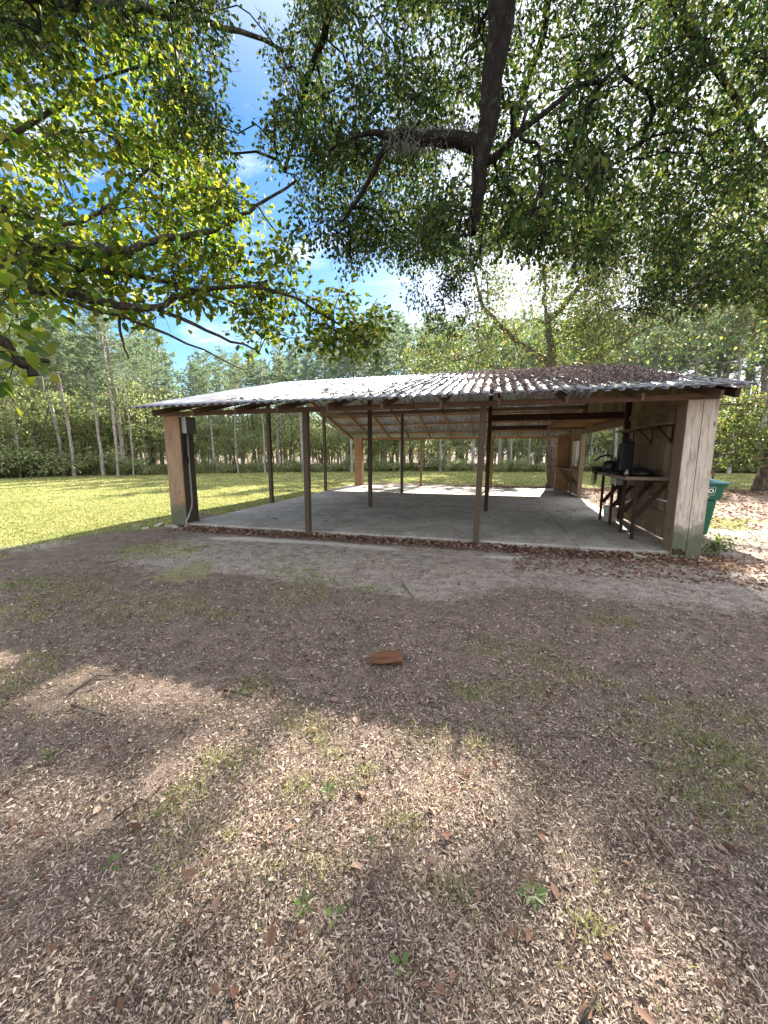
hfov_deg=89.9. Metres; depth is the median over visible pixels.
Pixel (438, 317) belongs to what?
pine tree
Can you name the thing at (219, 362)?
pine tree
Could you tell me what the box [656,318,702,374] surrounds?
pine tree
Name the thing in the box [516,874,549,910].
weed
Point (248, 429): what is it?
understory tree
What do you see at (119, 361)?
pine tree
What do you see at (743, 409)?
understory tree
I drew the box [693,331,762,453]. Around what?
pine tree
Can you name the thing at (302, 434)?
understory tree
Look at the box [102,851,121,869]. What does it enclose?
weed
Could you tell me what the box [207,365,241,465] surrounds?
pine tree
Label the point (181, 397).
pine tree
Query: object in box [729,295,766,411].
pine tree
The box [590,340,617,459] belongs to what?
pine tree
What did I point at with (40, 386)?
understory tree
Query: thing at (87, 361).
pine tree
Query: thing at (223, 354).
pine tree
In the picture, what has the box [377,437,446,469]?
understory tree
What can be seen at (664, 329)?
pine tree
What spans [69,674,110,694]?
fallen stick
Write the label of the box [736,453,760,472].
shrub
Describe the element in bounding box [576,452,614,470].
shrub
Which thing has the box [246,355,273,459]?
pine tree
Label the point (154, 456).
understory tree
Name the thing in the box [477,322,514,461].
pine tree
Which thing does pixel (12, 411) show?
pine tree
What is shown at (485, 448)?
understory tree
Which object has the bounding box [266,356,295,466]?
pine tree
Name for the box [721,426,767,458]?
understory tree
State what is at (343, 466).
shrub
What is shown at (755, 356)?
pine tree
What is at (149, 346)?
pine tree
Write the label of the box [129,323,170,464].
pine tree
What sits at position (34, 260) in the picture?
broadleaf tree
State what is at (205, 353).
pine tree
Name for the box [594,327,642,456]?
pine tree
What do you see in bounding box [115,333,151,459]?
pine tree
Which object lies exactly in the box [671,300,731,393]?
pine tree
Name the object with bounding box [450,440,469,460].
understory tree
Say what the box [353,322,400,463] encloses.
pine tree
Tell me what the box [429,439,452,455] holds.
understory tree
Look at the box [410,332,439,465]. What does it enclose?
pine tree
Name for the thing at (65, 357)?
pine tree
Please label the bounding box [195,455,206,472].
shrub
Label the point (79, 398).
understory tree
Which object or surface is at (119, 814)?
fallen stick
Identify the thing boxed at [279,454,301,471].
shrub
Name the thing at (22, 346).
pine tree
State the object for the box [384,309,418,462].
pine tree
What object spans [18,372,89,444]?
understory tree
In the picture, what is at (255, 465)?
shrub
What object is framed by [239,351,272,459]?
pine tree
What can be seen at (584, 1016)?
fallen stick
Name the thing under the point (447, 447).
understory tree
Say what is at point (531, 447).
understory tree
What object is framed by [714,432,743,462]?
understory tree
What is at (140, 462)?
shrub
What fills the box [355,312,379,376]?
pine tree
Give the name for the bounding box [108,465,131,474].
shrub
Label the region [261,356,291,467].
pine tree
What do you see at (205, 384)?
pine tree
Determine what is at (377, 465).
shrub
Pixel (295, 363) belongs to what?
pine tree
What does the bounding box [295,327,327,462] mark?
pine tree
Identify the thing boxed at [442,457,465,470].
shrub
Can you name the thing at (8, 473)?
shrub
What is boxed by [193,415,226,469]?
understory tree
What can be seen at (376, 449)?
understory tree
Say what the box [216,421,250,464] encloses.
understory tree
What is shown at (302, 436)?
understory tree
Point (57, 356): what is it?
pine tree
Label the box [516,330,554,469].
pine tree
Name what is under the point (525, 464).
shrub
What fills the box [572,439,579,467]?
window frame
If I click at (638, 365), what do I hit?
pine tree
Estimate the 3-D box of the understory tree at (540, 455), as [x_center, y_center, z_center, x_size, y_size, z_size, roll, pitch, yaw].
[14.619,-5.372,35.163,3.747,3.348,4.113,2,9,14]
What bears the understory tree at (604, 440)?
on the ground at (56, 553)
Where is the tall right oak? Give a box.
[565,0,767,368]
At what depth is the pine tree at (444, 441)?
40.48 m
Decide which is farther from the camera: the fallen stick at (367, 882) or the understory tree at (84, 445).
the understory tree at (84, 445)
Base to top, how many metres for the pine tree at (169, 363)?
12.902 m
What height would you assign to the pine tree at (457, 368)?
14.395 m
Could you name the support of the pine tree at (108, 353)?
on the ground at (56, 553)
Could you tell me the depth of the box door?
8.64 m
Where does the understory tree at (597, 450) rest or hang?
on the ground at (56, 553)
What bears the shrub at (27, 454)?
on the ground at (56, 553)
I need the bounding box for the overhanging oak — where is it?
[0,0,767,355]
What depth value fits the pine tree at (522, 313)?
59.20 m
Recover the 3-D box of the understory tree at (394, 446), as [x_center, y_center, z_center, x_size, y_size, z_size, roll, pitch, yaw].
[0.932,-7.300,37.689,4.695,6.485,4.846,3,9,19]
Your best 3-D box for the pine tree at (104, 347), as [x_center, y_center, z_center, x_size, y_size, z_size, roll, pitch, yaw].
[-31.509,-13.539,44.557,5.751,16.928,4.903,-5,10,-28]
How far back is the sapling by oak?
16.63 m
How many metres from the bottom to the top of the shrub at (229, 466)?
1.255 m
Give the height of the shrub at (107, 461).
2.741 m
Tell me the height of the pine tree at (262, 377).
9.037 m
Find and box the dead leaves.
[0,484,767,1023]
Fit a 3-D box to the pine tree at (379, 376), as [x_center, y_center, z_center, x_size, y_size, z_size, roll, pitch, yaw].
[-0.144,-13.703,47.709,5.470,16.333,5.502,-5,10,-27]
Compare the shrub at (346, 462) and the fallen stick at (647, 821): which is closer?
the fallen stick at (647, 821)
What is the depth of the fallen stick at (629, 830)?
1.69 m
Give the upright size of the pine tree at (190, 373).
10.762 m
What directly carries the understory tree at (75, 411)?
on the ground at (56, 553)
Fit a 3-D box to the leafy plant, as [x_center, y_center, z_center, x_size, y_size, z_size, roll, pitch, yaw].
[5.458,0.530,6.226,0.356,0.399,0.504,-4,10,-25]
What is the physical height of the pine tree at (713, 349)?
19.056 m
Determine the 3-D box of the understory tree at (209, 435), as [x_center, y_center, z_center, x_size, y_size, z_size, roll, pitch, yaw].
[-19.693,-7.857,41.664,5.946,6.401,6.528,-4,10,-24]
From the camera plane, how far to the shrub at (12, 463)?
25.47 m
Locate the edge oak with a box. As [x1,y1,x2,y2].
[638,163,767,491]
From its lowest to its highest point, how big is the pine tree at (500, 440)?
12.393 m
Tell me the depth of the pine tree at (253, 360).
58.36 m
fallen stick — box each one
[0,890,36,909]
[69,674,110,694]
[70,703,106,716]
[108,763,124,782]
[113,800,138,819]
[223,689,252,697]
[273,654,318,665]
[342,852,378,914]
[532,696,553,716]
[541,733,578,736]
[556,547,583,557]
[568,924,576,957]
[579,993,597,1023]
[615,815,645,846]
[630,795,676,858]
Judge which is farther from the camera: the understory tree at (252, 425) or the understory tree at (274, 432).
the understory tree at (274, 432)
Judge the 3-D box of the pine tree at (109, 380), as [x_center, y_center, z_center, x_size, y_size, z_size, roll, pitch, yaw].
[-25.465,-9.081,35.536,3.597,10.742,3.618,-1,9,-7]
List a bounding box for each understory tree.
[0,372,85,470]
[0,382,55,446]
[0,388,37,448]
[0,388,126,469]
[0,395,45,464]
[0,403,42,450]
[0,418,26,448]
[6,370,163,462]
[16,381,82,464]
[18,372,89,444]
[20,376,138,453]
[31,429,84,473]
[35,374,104,450]
[53,394,139,459]
[75,364,146,443]
[77,378,153,455]
[78,421,95,467]
[88,382,161,467]
[91,377,189,468]
[121,394,165,467]
[140,380,211,436]
[144,423,166,460]
[146,441,165,462]
[162,408,222,464]
[188,406,244,459]
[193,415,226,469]
[194,415,227,455]
[195,438,229,463]
[202,425,262,463]
[216,409,249,461]
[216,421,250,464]
[224,404,276,461]
[229,404,285,462]
[230,414,275,461]
[247,403,294,464]
[253,405,288,463]
[256,436,276,465]
[257,403,322,465]
[260,404,322,459]
[265,412,299,466]
[272,427,292,463]
[285,414,321,458]
[286,413,322,457]
[300,432,328,463]
[310,425,343,458]
[312,426,366,465]
[317,425,343,466]
[329,430,364,459]
[364,440,383,461]
[366,437,409,463]
[376,437,410,464]
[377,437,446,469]
[397,440,419,461]
[417,439,448,462]
[428,439,455,465]
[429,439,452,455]
[445,439,465,459]
[449,439,477,463]
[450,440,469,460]
[464,439,484,460]
[474,439,496,462]
[486,439,521,461]
[502,438,528,466]
[504,438,539,464]
[518,438,545,465]
[525,438,546,463]
[531,438,545,458]
[584,427,620,458]
[584,440,596,462]
[589,434,608,464]
[592,428,622,460]
[593,429,622,456]
[713,389,767,454]
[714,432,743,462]
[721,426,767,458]
[732,377,766,420]
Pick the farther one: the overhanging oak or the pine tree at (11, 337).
the pine tree at (11, 337)
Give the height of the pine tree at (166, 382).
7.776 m
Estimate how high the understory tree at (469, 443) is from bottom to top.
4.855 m
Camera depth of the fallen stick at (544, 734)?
2.26 m
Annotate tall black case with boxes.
[615,439,634,471]
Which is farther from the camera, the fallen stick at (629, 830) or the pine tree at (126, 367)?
the pine tree at (126, 367)
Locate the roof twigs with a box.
[126,369,746,408]
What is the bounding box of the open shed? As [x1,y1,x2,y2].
[128,363,760,558]
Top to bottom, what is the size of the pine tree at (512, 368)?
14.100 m
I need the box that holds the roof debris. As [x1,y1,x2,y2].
[352,363,733,397]
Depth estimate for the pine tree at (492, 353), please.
38.97 m
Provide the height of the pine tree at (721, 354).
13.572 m
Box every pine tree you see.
[0,293,52,464]
[0,318,23,441]
[0,319,22,476]
[2,315,16,468]
[5,304,53,469]
[5,305,66,454]
[10,298,97,433]
[21,317,84,475]
[22,309,75,447]
[35,323,96,453]
[39,312,83,391]
[57,335,121,475]
[58,328,107,467]
[62,281,130,475]
[64,315,89,451]
[69,286,146,474]
[76,348,104,467]
[78,328,122,391]
[79,336,122,403]
[80,326,116,464]
[87,355,123,466]
[98,343,150,475]
[107,342,138,464]
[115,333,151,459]
[115,338,169,468]
[116,336,158,469]
[117,344,162,462]
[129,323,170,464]
[130,319,183,467]
[143,330,182,454]
[149,375,182,407]
[150,350,183,407]
[174,359,211,466]
[174,388,196,422]
[177,361,216,463]
[184,348,214,464]
[188,349,214,385]
[189,367,228,469]
[201,353,235,463]
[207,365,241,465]
[208,346,234,464]
[220,357,252,472]
[221,354,250,466]
[222,368,247,467]
[223,350,249,464]
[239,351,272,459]
[242,347,265,462]
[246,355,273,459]
[246,362,278,453]
[249,362,274,472]
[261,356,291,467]
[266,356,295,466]
[268,354,285,459]
[269,336,289,461]
[275,339,313,461]
[275,353,311,460]
[278,344,308,471]
[285,368,316,423]
[288,352,315,438]
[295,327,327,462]
[301,342,331,463]
[305,351,339,440]
[309,337,347,462]
[309,342,345,440]
[318,340,359,464]
[321,345,358,457]
[330,326,378,471]
[336,324,370,463]
[339,321,384,437]
[351,301,393,461]
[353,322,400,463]
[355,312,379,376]
[363,319,405,460]
[367,333,394,462]
[374,309,418,458]
[377,320,428,471]
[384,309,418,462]
[386,340,425,462]
[399,331,439,439]
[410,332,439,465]
[412,310,448,457]
[412,311,452,373]
[413,313,443,463]
[420,335,459,465]
[424,331,467,466]
[430,333,461,470]
[447,315,471,459]
[448,338,467,456]
[453,317,503,467]
[460,340,476,462]
[463,318,490,369]
[474,329,511,370]
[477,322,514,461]
[489,335,519,467]
[490,328,529,460]
[493,317,527,459]
[502,321,544,471]
[505,322,527,459]
[514,305,535,460]
[514,318,544,461]
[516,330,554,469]
[525,315,544,463]
[538,327,568,466]
[543,318,584,365]
[566,326,613,461]
[575,326,607,466]
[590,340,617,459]
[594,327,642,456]
[609,314,664,459]
[617,306,671,365]
[618,311,661,429]
[634,322,679,369]
[641,331,678,369]
[653,306,714,375]
[653,312,683,370]
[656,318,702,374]
[667,302,738,374]
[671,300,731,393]
[679,302,743,375]
[682,312,722,377]
[691,308,736,377]
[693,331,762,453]
[698,306,765,377]
[699,296,765,473]
[700,296,760,462]
[717,292,767,449]
[725,298,762,458]
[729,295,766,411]
[730,289,767,467]
[742,317,767,445]
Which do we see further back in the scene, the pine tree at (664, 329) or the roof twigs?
the pine tree at (664, 329)
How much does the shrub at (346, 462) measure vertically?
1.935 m
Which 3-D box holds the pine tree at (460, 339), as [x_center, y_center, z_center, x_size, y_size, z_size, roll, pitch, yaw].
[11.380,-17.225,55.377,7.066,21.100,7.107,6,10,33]
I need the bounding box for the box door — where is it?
[185,417,195,433]
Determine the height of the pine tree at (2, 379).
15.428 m
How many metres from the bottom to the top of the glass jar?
0.118 m
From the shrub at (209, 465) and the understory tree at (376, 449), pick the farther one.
the understory tree at (376, 449)
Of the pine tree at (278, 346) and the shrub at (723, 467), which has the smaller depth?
the shrub at (723, 467)
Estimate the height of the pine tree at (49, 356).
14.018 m
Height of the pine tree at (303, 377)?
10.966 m
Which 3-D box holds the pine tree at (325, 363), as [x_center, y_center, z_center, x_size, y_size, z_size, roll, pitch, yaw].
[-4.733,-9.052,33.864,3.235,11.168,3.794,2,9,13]
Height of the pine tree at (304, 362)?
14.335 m
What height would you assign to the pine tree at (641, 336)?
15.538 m
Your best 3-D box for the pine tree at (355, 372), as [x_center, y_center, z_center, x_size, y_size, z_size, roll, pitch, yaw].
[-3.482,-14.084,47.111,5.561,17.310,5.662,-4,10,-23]
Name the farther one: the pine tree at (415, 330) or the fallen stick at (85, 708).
the pine tree at (415, 330)
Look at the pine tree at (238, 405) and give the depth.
37.01 m
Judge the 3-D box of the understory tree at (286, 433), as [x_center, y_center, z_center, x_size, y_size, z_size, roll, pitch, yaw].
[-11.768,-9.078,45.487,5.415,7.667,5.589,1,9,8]
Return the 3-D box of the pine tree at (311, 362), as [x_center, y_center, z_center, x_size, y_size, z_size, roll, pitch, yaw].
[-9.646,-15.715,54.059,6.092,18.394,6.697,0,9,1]
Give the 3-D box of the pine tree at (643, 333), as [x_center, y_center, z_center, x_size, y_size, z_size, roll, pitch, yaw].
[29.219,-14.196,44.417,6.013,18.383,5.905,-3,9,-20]
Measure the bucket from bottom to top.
0.355 m
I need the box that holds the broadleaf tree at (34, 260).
[0,0,405,416]
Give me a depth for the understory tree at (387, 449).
41.72 m
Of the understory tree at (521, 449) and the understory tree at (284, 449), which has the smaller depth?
the understory tree at (521, 449)
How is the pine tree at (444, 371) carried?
on the ground at (56, 553)
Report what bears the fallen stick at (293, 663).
on the ground at (56, 553)
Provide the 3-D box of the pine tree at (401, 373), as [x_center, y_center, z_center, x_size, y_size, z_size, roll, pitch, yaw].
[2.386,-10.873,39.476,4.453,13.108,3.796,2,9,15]
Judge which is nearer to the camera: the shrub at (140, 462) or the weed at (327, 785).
the weed at (327, 785)
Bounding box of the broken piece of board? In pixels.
[367,650,402,665]
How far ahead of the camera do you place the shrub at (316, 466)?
33.52 m
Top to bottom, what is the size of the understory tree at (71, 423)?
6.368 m
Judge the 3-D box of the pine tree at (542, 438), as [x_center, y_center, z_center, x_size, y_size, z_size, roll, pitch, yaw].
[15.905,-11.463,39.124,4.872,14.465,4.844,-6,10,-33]
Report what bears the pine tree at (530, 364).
on the ground at (56, 553)
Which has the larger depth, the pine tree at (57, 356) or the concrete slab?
the pine tree at (57, 356)
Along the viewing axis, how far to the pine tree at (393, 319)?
54.47 m
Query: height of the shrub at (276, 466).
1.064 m
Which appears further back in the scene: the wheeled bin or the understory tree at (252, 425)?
the understory tree at (252, 425)
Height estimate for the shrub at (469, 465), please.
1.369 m
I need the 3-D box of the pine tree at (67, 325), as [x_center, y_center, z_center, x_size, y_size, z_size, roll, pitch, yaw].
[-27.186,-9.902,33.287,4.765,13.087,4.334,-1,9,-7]
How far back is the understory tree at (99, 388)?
41.25 m
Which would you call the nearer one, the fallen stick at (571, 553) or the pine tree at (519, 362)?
the fallen stick at (571, 553)
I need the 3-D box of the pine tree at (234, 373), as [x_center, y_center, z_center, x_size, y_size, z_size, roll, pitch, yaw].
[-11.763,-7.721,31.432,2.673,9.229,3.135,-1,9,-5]
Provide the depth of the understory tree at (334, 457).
39.88 m
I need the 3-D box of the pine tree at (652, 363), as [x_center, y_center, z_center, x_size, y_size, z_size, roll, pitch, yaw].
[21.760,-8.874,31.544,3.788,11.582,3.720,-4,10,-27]
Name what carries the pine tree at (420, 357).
on the ground at (56, 553)
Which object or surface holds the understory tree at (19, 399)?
on the ground at (56, 553)
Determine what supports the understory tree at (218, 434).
on the ground at (56, 553)
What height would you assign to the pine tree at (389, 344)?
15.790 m
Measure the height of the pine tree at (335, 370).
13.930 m
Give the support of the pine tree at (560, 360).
on the ground at (56, 553)
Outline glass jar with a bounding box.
[624,469,629,475]
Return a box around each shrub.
[0,435,83,476]
[0,441,34,477]
[0,447,21,473]
[0,450,46,476]
[17,442,89,473]
[23,440,112,474]
[75,441,137,472]
[105,450,166,474]
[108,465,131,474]
[151,465,166,473]
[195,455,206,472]
[198,455,224,472]
[216,459,245,471]
[242,456,267,470]
[262,462,280,471]
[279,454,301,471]
[310,460,323,471]
[328,462,346,470]
[338,451,367,470]
[365,456,394,470]
[372,455,406,470]
[403,459,417,470]
[406,451,451,470]
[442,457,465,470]
[458,457,475,469]
[493,456,516,471]
[500,454,532,471]
[525,460,546,471]
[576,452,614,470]
[592,456,611,466]
[711,455,726,471]
[711,459,738,472]
[732,465,750,472]
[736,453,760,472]
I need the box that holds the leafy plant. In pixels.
[703,532,738,555]
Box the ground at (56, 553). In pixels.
[0,453,767,1023]
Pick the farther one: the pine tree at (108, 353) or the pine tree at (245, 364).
the pine tree at (245, 364)
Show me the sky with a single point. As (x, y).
(252, 81)
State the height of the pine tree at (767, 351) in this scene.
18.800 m
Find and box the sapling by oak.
[712,389,767,478]
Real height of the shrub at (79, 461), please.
2.823 m
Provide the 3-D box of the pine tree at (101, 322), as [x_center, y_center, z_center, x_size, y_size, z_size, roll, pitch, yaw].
[-19.801,-9.065,26.608,3.899,13.462,4.573,2,9,15]
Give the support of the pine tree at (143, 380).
on the ground at (56, 553)
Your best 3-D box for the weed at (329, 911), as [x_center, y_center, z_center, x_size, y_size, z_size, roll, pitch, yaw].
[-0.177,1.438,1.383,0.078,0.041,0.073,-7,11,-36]
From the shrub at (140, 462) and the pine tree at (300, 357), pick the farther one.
the pine tree at (300, 357)
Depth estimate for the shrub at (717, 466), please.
31.42 m
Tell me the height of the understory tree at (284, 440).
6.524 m
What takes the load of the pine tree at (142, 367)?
on the ground at (56, 553)
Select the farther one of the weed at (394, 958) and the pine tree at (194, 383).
the pine tree at (194, 383)
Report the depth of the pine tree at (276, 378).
53.20 m
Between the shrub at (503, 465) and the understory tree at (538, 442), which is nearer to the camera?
the shrub at (503, 465)
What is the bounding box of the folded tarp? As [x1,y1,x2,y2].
[605,470,623,473]
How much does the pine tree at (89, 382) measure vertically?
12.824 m
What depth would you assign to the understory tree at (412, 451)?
42.17 m
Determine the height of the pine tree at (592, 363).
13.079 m
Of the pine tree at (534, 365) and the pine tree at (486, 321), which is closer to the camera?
the pine tree at (534, 365)
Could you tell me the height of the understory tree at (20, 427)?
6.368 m
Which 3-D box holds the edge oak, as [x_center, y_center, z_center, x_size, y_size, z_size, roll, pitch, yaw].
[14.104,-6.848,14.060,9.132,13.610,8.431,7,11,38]
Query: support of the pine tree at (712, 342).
on the ground at (56, 553)
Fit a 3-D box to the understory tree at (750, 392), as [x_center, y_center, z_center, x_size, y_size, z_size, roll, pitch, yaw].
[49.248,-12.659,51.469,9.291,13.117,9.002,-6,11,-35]
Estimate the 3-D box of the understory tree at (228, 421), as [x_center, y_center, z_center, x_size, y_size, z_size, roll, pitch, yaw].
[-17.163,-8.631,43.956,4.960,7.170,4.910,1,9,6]
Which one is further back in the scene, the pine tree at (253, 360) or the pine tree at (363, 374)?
the pine tree at (253, 360)
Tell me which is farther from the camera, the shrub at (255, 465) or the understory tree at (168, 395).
the understory tree at (168, 395)
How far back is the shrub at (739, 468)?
31.48 m
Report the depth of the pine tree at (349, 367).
31.17 m
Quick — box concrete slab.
[184,484,684,556]
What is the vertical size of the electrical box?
2.511 m
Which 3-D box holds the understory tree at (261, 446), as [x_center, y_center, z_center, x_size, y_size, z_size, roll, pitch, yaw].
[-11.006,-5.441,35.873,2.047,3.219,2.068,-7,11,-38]
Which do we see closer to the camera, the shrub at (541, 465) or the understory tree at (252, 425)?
the shrub at (541, 465)
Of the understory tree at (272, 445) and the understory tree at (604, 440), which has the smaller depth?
the understory tree at (604, 440)
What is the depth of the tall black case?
7.90 m
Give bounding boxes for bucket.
[603,505,618,521]
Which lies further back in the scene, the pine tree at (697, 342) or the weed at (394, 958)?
the pine tree at (697, 342)
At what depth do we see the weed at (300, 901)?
1.42 m
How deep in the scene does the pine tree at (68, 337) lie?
32.10 m
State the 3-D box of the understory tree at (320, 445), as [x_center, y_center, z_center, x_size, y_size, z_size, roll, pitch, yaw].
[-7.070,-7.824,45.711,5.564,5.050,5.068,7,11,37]
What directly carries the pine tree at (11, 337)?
on the ground at (56, 553)
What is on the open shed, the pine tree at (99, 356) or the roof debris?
the roof debris
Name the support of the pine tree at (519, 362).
on the ground at (56, 553)
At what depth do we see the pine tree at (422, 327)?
59.66 m
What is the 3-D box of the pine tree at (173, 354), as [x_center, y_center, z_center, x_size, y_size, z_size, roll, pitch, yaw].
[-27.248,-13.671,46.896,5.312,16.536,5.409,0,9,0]
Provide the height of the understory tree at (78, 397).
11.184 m
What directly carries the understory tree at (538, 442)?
on the ground at (56, 553)
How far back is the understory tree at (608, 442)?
40.30 m
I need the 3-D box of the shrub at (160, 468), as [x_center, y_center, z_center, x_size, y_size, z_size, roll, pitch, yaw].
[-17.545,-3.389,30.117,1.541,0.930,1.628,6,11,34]
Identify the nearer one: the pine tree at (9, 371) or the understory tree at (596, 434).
the pine tree at (9, 371)
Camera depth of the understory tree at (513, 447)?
41.45 m
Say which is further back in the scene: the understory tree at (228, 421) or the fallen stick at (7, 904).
the understory tree at (228, 421)
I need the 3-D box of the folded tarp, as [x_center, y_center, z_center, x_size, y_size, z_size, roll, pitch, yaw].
[4.780,-0.832,7.976,0.340,0.083,0.497,2,9,15]
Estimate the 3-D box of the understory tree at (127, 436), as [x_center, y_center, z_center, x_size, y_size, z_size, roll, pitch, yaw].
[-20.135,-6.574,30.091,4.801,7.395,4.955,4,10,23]
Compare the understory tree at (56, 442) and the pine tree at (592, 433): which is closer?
the understory tree at (56, 442)
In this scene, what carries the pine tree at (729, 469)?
on the ground at (56, 553)
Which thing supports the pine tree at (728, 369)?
on the ground at (56, 553)
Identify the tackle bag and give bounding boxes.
[629,463,654,475]
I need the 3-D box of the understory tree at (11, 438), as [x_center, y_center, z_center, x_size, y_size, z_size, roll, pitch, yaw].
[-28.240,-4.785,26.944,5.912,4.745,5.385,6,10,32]
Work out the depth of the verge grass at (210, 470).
32.74 m
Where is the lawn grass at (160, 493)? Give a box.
[0,470,755,570]
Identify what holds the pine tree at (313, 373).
on the ground at (56, 553)
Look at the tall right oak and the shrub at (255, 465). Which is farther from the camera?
the shrub at (255, 465)
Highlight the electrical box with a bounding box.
[181,417,195,525]
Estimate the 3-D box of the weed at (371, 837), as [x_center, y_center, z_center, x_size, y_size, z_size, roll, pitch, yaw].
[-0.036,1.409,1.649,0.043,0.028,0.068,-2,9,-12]
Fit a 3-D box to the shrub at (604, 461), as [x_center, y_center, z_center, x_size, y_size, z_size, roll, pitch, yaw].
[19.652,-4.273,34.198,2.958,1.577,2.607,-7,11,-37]
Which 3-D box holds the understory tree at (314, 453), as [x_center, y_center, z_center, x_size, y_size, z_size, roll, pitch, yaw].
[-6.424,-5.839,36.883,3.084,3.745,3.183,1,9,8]
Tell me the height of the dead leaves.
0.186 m
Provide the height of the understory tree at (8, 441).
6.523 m
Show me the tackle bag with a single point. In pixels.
(639, 471)
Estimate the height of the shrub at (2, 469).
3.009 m
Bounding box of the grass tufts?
[0,544,767,1023]
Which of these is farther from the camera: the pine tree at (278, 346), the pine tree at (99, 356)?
the pine tree at (278, 346)
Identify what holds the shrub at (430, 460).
on the ground at (56, 553)
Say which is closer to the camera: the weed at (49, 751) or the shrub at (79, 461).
the weed at (49, 751)
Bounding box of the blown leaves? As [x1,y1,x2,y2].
[267,488,592,540]
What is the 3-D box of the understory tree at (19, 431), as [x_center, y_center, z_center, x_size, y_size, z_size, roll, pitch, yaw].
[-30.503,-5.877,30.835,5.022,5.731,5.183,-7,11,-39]
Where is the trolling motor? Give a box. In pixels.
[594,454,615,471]
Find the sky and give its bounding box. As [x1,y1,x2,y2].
[0,0,767,453]
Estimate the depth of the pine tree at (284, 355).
47.37 m
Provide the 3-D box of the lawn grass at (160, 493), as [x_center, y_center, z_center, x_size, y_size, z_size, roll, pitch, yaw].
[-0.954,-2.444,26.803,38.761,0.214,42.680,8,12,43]
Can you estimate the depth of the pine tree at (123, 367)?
41.62 m
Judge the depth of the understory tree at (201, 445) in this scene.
33.24 m
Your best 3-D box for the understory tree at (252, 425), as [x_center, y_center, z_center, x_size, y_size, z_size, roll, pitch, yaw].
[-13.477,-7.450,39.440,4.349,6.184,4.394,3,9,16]
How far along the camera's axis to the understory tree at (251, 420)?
42.89 m
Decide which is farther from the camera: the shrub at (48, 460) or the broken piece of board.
the shrub at (48, 460)
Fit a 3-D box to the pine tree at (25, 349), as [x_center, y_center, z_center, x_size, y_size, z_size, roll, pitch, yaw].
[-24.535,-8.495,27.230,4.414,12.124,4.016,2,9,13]
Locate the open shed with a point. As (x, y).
(670, 430)
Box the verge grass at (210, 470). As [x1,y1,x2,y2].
[0,465,757,476]
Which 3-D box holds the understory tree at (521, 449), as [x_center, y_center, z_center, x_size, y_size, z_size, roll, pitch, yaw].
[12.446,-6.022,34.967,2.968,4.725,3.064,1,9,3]
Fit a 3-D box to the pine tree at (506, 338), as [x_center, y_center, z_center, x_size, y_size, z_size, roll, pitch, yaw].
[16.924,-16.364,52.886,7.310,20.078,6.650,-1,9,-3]
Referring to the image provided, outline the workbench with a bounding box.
[593,471,669,539]
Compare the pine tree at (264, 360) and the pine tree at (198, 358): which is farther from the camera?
the pine tree at (198, 358)
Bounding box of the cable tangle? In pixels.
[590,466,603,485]
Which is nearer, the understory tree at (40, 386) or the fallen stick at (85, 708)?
the fallen stick at (85, 708)
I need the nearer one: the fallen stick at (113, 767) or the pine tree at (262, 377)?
the fallen stick at (113, 767)
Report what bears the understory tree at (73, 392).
on the ground at (56, 553)
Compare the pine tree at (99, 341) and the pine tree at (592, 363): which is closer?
the pine tree at (592, 363)
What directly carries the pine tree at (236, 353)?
on the ground at (56, 553)
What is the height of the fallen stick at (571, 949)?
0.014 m
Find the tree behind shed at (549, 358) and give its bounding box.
[396,188,720,487]
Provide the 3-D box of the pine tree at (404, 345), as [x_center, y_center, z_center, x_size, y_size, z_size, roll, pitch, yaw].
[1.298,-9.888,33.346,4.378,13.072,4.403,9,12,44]
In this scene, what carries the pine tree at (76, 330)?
on the ground at (56, 553)
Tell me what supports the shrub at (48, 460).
on the ground at (56, 553)
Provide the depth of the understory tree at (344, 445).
40.24 m
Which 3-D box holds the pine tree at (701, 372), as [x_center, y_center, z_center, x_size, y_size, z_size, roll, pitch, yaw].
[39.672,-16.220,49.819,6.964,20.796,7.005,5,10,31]
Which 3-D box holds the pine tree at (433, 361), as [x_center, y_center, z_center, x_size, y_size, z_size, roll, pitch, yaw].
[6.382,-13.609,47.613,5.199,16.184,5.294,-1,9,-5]
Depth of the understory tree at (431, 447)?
36.47 m
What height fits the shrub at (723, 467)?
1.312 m
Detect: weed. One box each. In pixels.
[41,748,57,758]
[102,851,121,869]
[293,884,312,917]
[320,781,335,798]
[323,903,344,927]
[370,834,379,846]
[388,951,413,975]
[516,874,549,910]
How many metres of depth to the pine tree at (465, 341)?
33.35 m
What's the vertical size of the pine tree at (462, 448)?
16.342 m
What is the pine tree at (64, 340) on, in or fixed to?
on the ground at (56, 553)
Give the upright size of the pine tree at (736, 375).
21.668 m
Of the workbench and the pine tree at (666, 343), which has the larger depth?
the pine tree at (666, 343)
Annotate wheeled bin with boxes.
[703,479,732,534]
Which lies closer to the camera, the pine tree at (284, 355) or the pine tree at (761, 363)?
the pine tree at (761, 363)
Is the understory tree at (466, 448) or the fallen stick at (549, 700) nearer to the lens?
the fallen stick at (549, 700)

